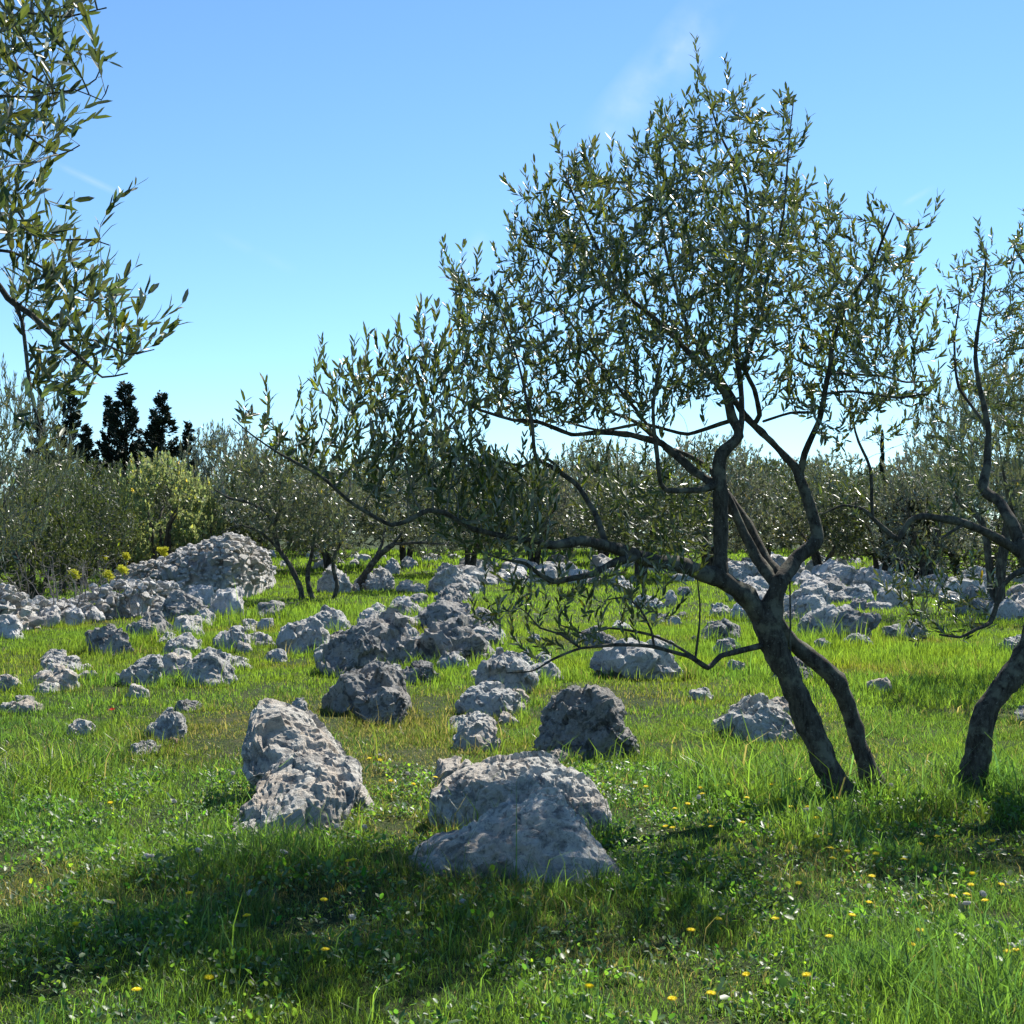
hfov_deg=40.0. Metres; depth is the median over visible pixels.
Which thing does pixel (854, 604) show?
stone
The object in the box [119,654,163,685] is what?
boulder
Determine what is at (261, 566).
rubble stone
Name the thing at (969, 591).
boulder
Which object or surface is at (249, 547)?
rubble stone
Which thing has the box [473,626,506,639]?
stone
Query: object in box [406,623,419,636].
stone
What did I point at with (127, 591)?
rubble stone
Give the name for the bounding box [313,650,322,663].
stone
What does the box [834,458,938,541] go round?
olive tree
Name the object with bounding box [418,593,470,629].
boulder
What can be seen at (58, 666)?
stone
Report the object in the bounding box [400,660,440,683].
boulder
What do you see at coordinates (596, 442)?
olive tree
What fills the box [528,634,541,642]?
stone
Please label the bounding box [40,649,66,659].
stone
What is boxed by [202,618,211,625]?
stone
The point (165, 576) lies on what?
rubble stone
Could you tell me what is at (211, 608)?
stone
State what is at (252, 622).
stone
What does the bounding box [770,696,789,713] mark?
stone
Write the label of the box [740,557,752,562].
boulder
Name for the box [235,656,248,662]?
stone
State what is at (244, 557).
rubble stone
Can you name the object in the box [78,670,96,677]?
stone
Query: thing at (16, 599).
rubble stone
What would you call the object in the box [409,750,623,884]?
boulder
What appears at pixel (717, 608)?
stone
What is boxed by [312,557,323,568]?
boulder
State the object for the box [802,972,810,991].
dandelion
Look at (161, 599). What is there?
rubble stone
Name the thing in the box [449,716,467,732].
stone
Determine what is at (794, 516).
olive tree
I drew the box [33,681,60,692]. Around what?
stone
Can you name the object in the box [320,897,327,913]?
dandelion
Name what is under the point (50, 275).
olive tree
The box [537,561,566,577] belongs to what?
boulder
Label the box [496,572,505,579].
boulder
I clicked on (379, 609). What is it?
stone
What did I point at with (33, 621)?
rubble stone
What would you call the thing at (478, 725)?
stone
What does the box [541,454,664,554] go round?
olive tree
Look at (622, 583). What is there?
boulder
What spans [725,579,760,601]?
boulder
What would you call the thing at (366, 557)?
boulder
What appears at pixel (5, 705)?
stone
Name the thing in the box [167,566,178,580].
rubble stone
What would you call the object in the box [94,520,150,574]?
shrub
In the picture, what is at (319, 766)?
boulder
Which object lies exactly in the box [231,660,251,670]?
stone
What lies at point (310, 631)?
boulder
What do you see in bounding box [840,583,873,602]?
boulder
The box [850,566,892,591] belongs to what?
boulder
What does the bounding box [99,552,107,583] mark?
spurge
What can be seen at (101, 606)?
rubble stone
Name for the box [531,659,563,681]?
stone
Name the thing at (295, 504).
olive tree
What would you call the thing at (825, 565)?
boulder
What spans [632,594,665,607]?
stone
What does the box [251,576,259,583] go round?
rubble stone
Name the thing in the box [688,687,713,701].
stone
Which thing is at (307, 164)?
sky
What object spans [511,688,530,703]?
stone
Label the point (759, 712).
boulder
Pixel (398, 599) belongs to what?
stone
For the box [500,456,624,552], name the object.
olive tree
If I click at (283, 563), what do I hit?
boulder
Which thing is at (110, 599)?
rubble stone
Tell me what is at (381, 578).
boulder
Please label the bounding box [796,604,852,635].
boulder
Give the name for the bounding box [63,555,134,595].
bare shrub
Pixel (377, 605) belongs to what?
stone
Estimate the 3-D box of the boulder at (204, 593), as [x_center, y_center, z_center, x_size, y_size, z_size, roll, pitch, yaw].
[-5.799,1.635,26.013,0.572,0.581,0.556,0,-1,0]
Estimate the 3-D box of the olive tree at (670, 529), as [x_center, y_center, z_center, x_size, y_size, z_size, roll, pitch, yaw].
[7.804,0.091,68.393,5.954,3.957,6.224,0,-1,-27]
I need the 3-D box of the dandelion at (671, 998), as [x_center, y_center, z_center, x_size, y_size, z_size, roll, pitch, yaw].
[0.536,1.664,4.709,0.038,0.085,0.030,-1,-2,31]
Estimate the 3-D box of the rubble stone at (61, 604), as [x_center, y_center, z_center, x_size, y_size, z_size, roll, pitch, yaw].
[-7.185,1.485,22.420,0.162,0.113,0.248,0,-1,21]
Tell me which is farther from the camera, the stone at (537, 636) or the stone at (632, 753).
the stone at (537, 636)
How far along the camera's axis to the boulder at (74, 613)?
22.09 m
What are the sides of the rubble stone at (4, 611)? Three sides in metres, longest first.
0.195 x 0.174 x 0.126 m
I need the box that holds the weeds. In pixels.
[0,756,1023,1023]
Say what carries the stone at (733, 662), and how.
on the ground at (334, 918)
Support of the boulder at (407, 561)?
on the ground at (334, 918)
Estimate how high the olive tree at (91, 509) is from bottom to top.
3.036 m
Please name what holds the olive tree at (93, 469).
on the ground at (334, 918)
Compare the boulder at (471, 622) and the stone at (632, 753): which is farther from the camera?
the boulder at (471, 622)
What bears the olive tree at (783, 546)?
on the ground at (334, 918)
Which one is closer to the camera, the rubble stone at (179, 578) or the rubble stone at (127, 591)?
the rubble stone at (127, 591)
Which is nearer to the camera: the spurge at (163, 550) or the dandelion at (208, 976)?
the dandelion at (208, 976)
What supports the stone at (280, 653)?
on the ground at (334, 918)
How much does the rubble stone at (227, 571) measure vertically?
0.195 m
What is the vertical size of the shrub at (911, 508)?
2.729 m
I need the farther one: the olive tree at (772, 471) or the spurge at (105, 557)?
the olive tree at (772, 471)
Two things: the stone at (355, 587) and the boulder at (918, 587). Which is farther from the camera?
the stone at (355, 587)
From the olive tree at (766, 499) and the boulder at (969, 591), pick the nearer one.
the boulder at (969, 591)
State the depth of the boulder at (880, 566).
40.15 m
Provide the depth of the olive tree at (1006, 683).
8.87 m
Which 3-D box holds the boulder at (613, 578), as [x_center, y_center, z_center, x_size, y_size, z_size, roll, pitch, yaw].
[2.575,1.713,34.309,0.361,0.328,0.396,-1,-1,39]
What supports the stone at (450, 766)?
on the ground at (334, 918)
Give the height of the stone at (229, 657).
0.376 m
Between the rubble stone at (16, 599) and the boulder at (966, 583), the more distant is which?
the boulder at (966, 583)
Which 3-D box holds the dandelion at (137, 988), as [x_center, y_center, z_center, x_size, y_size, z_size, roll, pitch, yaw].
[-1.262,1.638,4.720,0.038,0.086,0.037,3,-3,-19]
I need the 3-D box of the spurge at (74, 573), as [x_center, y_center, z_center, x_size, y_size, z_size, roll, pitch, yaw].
[-7.640,1.374,24.582,0.234,0.783,0.181,0,-1,7]
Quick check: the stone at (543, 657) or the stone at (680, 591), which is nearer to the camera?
the stone at (543, 657)
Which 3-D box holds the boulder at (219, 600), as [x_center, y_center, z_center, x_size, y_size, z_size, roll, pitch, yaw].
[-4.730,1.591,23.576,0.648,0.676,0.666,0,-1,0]
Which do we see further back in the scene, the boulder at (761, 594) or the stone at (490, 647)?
the boulder at (761, 594)
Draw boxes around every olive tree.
[0,0,189,448]
[0,352,87,565]
[0,445,69,572]
[1,458,135,593]
[15,453,121,537]
[74,473,177,554]
[94,451,208,547]
[168,418,273,542]
[205,436,375,599]
[206,443,327,558]
[232,33,958,797]
[262,470,347,550]
[263,448,402,569]
[277,477,390,552]
[343,438,458,561]
[356,454,480,587]
[362,472,446,554]
[406,443,527,565]
[478,460,591,564]
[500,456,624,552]
[540,431,664,556]
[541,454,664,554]
[566,463,705,579]
[631,480,710,548]
[638,430,780,565]
[684,450,791,551]
[699,451,817,556]
[735,457,826,548]
[758,457,884,565]
[773,447,879,551]
[813,208,1023,788]
[816,465,932,570]
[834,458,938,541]
[864,444,994,576]
[875,466,1003,542]
[902,352,1023,602]
[922,343,1023,532]
[936,455,1023,548]
[991,476,1023,523]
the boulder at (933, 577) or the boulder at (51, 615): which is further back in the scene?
the boulder at (933, 577)
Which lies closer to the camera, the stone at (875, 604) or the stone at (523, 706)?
the stone at (523, 706)
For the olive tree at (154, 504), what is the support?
on the ground at (334, 918)
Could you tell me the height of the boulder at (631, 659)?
0.652 m
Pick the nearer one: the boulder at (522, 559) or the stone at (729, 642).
the stone at (729, 642)
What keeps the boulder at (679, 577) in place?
on the ground at (334, 918)
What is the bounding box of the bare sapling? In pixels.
[224,591,269,650]
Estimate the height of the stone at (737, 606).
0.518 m
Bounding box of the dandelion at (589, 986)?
[585,983,592,1003]
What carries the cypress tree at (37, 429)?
on the ground at (334, 918)
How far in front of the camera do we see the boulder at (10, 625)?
19.39 m
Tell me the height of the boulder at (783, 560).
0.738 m
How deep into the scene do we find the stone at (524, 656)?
15.85 m
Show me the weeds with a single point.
(780, 978)
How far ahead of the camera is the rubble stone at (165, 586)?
24.78 m
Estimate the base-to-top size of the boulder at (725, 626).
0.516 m
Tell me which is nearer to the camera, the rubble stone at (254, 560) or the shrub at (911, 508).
the rubble stone at (254, 560)
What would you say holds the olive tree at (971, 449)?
on the ground at (334, 918)
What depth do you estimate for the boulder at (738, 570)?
35.52 m
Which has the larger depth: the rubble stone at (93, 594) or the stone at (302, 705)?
the rubble stone at (93, 594)
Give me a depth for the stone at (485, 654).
16.57 m
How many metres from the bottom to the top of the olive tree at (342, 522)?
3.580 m
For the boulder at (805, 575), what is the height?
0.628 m
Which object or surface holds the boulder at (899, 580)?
on the ground at (334, 918)
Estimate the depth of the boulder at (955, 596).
26.95 m
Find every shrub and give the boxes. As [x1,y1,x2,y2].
[0,480,107,598]
[0,551,107,610]
[25,464,142,586]
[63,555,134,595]
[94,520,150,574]
[107,532,181,565]
[112,582,151,618]
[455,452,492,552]
[877,482,935,578]
[898,518,1022,583]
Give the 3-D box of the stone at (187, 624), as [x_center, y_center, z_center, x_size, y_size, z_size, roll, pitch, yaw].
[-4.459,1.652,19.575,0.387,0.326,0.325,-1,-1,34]
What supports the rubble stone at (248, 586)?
on the rubble at (242, 575)
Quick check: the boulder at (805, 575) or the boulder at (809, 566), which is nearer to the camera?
the boulder at (805, 575)
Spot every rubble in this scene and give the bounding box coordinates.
[0,579,183,630]
[103,533,276,597]
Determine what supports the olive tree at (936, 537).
on the ground at (334, 918)
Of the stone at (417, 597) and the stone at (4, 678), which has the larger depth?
the stone at (417, 597)
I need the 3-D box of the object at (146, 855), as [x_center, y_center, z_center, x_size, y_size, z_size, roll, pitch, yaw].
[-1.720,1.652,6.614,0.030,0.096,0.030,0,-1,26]
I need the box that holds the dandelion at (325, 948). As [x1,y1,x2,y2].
[321,947,328,965]
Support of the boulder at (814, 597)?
on the ground at (334, 918)
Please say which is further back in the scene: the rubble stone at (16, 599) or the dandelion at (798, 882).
the rubble stone at (16, 599)
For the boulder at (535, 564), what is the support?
on the ground at (334, 918)
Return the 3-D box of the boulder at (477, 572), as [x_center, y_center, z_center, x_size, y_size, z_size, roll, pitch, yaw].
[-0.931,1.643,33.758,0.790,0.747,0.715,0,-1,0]
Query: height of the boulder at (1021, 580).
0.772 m
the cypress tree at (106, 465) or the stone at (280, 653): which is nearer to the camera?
the stone at (280, 653)
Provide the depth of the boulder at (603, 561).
41.23 m
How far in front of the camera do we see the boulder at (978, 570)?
29.06 m
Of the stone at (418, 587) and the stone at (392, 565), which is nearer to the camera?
the stone at (418, 587)
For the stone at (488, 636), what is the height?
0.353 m
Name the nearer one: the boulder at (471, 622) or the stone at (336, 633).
the stone at (336, 633)
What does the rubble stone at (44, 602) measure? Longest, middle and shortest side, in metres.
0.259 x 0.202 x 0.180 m
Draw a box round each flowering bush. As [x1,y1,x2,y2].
[113,447,212,569]
[177,473,226,543]
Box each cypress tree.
[19,408,52,542]
[41,384,101,474]
[73,423,100,486]
[87,393,120,473]
[95,461,118,551]
[101,380,155,503]
[125,450,170,516]
[127,390,212,490]
[145,407,160,457]
[165,420,207,513]
[879,429,885,549]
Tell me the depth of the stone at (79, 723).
11.19 m
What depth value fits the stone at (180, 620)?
20.57 m
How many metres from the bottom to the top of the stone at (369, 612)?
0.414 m
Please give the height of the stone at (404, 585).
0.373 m
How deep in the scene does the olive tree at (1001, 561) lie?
24.96 m
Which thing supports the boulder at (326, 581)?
on the ground at (334, 918)
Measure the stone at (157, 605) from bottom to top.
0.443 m
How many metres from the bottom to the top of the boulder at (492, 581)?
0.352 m
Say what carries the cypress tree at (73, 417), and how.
on the ground at (334, 918)
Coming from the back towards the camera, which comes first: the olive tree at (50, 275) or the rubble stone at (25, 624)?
the rubble stone at (25, 624)
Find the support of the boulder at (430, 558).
on the ground at (334, 918)
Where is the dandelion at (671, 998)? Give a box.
[668,996,675,1013]
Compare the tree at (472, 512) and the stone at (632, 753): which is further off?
the tree at (472, 512)
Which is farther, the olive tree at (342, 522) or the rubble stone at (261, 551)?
the olive tree at (342, 522)
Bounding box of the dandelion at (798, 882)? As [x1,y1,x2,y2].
[795,881,801,896]
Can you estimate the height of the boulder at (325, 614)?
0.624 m
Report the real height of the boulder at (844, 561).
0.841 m
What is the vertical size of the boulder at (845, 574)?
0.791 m
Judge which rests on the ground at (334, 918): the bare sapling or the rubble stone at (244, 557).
the bare sapling
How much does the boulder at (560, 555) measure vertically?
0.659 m
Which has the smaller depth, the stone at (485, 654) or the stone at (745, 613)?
the stone at (485, 654)
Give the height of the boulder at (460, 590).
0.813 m
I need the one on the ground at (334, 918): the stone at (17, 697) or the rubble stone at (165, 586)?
the stone at (17, 697)
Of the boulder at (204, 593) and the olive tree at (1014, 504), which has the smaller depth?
the boulder at (204, 593)
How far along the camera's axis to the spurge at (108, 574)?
24.56 m
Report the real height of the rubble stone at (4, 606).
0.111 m
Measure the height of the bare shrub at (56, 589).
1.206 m
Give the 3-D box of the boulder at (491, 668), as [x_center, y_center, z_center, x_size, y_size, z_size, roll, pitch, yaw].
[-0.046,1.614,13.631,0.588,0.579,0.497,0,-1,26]
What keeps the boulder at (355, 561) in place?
on the ground at (334, 918)
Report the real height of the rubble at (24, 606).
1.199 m
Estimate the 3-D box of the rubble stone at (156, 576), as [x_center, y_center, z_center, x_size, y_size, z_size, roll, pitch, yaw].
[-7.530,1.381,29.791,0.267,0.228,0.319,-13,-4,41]
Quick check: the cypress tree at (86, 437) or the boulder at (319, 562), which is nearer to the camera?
the boulder at (319, 562)
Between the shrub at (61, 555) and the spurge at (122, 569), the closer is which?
the spurge at (122, 569)
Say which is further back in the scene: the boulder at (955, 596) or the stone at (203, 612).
the boulder at (955, 596)
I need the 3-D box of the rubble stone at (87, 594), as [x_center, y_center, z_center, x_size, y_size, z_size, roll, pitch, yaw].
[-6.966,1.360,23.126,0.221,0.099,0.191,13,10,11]
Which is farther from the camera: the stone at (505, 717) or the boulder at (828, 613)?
the boulder at (828, 613)
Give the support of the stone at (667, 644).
on the ground at (334, 918)
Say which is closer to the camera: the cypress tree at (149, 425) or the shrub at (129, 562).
the shrub at (129, 562)
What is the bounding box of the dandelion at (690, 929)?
[687,927,694,946]
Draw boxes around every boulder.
[0,614,23,639]
[38,605,60,627]
[60,605,84,625]
[83,606,105,621]
[84,623,133,654]
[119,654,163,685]
[125,609,176,636]
[161,590,207,621]
[163,632,201,652]
[181,646,237,686]
[186,584,213,605]
[211,586,244,615]
[218,625,250,649]
[232,698,374,835]
[251,631,275,646]
[257,600,284,618]
[276,616,329,654]
[278,560,285,566]
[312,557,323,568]
[313,604,350,631]
[315,607,487,676]
[316,564,351,593]
[321,660,411,725]
[350,559,358,564]
[354,565,394,590]
[356,554,363,560]
[359,554,370,560]
[400,556,417,568]
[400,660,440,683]
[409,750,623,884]
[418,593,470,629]
[422,555,434,560]
[428,564,483,591]
[434,583,470,601]
[435,585,442,591]
[462,565,488,583]
[466,609,503,631]
[475,647,538,693]
[476,559,493,571]
[482,576,497,584]
[490,575,505,583]
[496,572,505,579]
[501,561,514,568]
[503,566,528,581]
[511,557,527,569]
[528,560,538,567]
[528,567,555,583]
[532,684,640,760]
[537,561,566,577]
[550,553,564,562]
[561,562,577,573]
[568,569,589,582]
[575,625,616,647]
[589,638,684,679]
[590,553,606,569]
[598,557,619,570]
[611,576,624,582]
[613,578,632,592]
[671,573,694,581]
[691,617,741,642]
[711,693,799,742]
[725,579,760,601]
[728,560,756,579]
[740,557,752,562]
[752,586,765,599]
[771,656,812,679]
[774,555,783,565]
[780,557,804,571]
[784,584,830,613]
[793,570,810,585]
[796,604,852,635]
[800,579,823,587]
[805,558,823,572]
[808,574,821,581]
[815,558,836,575]
[825,562,858,585]
[829,608,881,637]
[835,558,847,564]
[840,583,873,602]
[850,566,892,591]
[872,563,891,570]
[876,586,907,607]
[893,572,909,589]
[911,577,938,593]
[920,573,948,586]
[939,590,959,602]
[944,576,986,594]
[954,585,993,615]
[962,565,994,587]
[986,599,1023,620]
[1006,583,1023,596]
[1009,592,1021,601]
[1010,574,1023,583]
[1015,593,1023,604]
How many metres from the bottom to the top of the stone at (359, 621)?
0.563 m
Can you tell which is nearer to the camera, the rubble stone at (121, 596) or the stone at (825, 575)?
the rubble stone at (121, 596)
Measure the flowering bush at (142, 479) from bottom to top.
3.662 m
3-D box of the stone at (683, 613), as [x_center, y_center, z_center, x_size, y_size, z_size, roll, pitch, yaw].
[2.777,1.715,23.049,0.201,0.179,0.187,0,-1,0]
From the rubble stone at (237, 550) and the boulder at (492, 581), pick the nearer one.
the rubble stone at (237, 550)
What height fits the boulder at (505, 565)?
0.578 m
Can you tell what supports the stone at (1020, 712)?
on the ground at (334, 918)
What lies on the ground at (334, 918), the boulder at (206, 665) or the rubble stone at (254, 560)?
the boulder at (206, 665)
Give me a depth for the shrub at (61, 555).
26.88 m
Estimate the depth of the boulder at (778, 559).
42.09 m
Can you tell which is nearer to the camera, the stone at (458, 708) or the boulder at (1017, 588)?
the stone at (458, 708)
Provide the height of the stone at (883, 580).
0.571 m
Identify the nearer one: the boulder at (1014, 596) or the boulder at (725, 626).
the boulder at (725, 626)
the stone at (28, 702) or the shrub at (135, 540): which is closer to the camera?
the stone at (28, 702)
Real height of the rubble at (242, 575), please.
1.751 m
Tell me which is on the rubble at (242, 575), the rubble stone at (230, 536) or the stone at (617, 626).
the rubble stone at (230, 536)
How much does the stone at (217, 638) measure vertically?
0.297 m
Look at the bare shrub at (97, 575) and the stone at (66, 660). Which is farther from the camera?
the bare shrub at (97, 575)
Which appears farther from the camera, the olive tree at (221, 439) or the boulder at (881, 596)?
the olive tree at (221, 439)
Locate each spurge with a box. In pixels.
[68,569,81,597]
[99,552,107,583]
[102,569,114,582]
[117,564,128,592]
[122,552,130,566]
[156,546,168,556]
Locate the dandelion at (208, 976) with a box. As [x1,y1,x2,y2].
[205,974,212,990]
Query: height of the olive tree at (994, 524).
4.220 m
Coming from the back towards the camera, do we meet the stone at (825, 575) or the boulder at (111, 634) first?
the stone at (825, 575)
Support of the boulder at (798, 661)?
on the ground at (334, 918)
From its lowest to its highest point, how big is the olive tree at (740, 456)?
4.362 m
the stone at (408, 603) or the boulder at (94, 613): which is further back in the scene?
the stone at (408, 603)
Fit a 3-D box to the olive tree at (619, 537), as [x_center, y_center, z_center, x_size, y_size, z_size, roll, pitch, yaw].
[3.139,0.312,35.999,3.595,3.134,3.818,0,-1,-3]
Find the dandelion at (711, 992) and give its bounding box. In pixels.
[706,990,715,1010]
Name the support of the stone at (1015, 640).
on the ground at (334, 918)
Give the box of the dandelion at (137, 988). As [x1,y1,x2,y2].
[131,987,141,1007]
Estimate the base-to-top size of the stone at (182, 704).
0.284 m
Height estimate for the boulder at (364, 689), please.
0.635 m
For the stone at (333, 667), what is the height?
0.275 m
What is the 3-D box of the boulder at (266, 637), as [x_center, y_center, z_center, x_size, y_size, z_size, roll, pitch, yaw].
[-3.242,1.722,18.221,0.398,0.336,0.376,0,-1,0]
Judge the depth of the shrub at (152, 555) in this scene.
38.82 m
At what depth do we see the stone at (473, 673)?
14.82 m
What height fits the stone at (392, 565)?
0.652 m
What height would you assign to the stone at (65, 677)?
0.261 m
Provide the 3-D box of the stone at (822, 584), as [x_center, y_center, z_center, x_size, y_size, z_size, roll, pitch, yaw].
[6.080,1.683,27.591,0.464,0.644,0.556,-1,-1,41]
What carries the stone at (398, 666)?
on the ground at (334, 918)
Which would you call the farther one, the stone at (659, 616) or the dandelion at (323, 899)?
the stone at (659, 616)
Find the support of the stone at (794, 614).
on the ground at (334, 918)
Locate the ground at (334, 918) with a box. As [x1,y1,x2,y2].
[0,534,1023,1023]
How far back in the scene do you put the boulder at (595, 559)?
42.13 m
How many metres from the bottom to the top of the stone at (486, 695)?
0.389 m
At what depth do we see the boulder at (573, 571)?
34.84 m
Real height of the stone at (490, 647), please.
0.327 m
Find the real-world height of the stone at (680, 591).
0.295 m
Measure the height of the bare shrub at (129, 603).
0.661 m
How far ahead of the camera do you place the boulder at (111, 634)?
17.50 m
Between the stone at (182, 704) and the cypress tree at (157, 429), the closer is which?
the stone at (182, 704)
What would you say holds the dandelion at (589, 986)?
on the ground at (334, 918)
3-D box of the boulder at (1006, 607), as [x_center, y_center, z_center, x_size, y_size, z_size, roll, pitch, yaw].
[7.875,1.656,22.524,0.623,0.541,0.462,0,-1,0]
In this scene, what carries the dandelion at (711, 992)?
on the ground at (334, 918)
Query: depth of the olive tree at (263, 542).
37.74 m
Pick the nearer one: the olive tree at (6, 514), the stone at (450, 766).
the stone at (450, 766)
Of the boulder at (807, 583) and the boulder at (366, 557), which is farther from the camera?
the boulder at (366, 557)
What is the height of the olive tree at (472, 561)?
3.949 m
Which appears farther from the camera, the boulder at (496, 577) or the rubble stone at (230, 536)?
the boulder at (496, 577)
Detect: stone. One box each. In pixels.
[0,603,9,609]
[0,609,8,614]
[0,674,21,690]
[0,701,16,712]
[11,594,20,601]
[12,696,44,713]
[14,694,28,701]
[15,613,28,620]
[22,621,28,630]
[27,616,43,626]
[27,670,52,685]
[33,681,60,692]
[38,598,48,608]
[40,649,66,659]
[41,653,83,671]
[43,662,68,674]
[45,668,79,690]
[56,602,67,608]
[67,718,95,735]
[78,604,92,612]
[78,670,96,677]
[82,591,91,597]
[90,591,96,599]
[94,603,109,611]
[97,591,114,605]
[98,587,108,594]
[115,593,124,599]
[124,587,132,597]
[125,683,149,697]
[128,740,161,754]
[140,590,149,598]
[143,577,155,588]
[145,707,186,739]
[149,601,162,611]
[150,572,162,580]
[154,596,164,602]
[157,632,174,642]
[158,583,169,588]
[161,652,191,676]
[162,572,169,581]
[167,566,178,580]
[167,737,179,744]
[173,614,202,630]
[173,648,191,656]
[174,699,203,711]
[176,576,184,580]
[178,619,204,635]
[179,557,188,563]
[197,608,215,621]
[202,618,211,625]
[208,606,215,613]
[210,555,220,565]
[211,550,220,556]
[213,634,221,647]
[222,567,231,576]
[223,560,233,566]
[224,652,238,663]
[225,534,233,540]
[229,562,239,569]
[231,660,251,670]
[232,547,240,552]
[235,640,252,652]
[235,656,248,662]
[237,553,248,564]
[243,619,258,626]
[244,545,252,553]
[246,582,253,590]
[249,556,259,565]
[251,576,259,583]
[256,562,265,572]
[257,618,273,630]
[258,549,264,554]
[264,648,287,661]
[292,698,308,710]
[313,643,327,652]
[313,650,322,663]
[330,630,344,638]
[330,663,340,671]
[351,583,359,591]
[355,608,378,622]
[356,617,373,625]
[370,602,385,608]
[372,607,384,611]
[384,557,400,573]
[389,595,409,606]
[391,603,410,614]
[393,663,401,669]
[396,580,413,591]
[398,599,422,614]
[403,615,417,625]
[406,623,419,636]
[410,593,427,603]
[411,633,423,639]
[412,583,425,592]
[433,756,472,784]
[436,651,468,668]
[446,714,468,727]
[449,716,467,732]
[451,711,500,751]
[455,700,461,713]
[459,681,520,718]
[467,582,479,593]
[469,670,476,678]
[472,607,490,613]
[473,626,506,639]
[475,652,490,661]
[483,633,503,645]
[486,640,495,653]
[497,711,517,723]
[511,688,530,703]
[514,701,526,713]
[518,650,534,665]
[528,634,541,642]
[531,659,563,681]
[532,652,550,662]
[550,749,567,762]
[612,620,630,630]
[622,749,639,758]
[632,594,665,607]
[646,635,674,649]
[651,613,666,623]
[665,590,676,605]
[668,615,681,625]
[677,586,691,595]
[677,611,686,617]
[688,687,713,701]
[709,602,730,617]
[711,637,740,653]
[727,659,744,669]
[730,603,743,619]
[740,610,747,618]
[747,576,768,588]
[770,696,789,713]
[783,611,804,620]
[811,568,817,574]
[814,638,830,650]
[817,572,837,578]
[817,581,833,593]
[822,576,844,592]
[830,591,850,601]
[833,594,846,602]
[844,633,872,645]
[849,598,866,609]
[866,600,884,609]
[866,677,892,691]
[879,576,904,590]
[882,602,892,609]
[882,623,900,637]
[902,619,927,639]
[999,634,1020,649]
[1014,705,1023,722]
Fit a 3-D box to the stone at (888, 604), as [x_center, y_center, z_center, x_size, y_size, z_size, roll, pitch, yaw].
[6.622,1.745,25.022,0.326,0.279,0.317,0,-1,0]
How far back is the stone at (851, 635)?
18.52 m
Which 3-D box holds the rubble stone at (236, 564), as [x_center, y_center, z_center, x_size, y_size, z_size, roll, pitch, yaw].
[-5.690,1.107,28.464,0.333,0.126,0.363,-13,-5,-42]
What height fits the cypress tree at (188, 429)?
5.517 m
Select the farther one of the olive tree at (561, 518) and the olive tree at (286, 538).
the olive tree at (286, 538)
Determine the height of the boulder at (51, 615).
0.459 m
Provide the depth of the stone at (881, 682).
13.72 m
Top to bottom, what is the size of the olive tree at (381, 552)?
3.317 m
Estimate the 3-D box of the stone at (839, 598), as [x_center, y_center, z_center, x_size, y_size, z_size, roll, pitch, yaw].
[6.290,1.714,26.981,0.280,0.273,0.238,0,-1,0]
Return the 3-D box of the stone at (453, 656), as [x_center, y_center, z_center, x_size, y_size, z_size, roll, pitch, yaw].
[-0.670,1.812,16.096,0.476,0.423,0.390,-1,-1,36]
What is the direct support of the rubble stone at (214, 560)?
on the rubble at (242, 575)
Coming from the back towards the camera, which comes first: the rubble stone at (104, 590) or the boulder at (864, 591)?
the boulder at (864, 591)
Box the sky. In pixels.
[0,0,1023,533]
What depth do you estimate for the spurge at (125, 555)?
31.96 m
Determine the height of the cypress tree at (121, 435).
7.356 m
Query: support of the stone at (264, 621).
on the ground at (334, 918)
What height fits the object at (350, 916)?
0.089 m
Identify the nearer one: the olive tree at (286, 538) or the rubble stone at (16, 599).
the rubble stone at (16, 599)
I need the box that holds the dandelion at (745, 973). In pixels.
[742,971,749,990]
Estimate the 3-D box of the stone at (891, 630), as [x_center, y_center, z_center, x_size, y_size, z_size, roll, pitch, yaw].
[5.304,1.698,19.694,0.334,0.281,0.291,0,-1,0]
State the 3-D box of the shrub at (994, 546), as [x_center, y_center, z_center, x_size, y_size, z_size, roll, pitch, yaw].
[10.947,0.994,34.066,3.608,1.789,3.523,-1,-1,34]
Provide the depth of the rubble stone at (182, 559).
29.33 m
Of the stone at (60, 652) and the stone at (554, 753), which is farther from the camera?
the stone at (60, 652)
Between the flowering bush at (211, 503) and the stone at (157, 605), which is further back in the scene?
the flowering bush at (211, 503)
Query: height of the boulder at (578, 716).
0.758 m
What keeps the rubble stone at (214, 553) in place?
on the rubble at (242, 575)
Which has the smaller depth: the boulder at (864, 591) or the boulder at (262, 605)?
the boulder at (262, 605)
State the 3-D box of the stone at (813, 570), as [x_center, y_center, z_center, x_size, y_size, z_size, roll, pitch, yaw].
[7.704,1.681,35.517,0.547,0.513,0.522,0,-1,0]
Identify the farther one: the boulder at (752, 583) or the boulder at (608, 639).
the boulder at (752, 583)
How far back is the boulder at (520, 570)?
34.53 m
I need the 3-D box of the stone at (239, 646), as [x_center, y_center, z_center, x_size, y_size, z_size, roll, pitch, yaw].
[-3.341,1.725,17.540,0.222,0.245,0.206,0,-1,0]
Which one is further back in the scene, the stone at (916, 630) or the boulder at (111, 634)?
the stone at (916, 630)
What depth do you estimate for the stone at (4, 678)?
13.62 m
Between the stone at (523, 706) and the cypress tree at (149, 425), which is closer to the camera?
the stone at (523, 706)

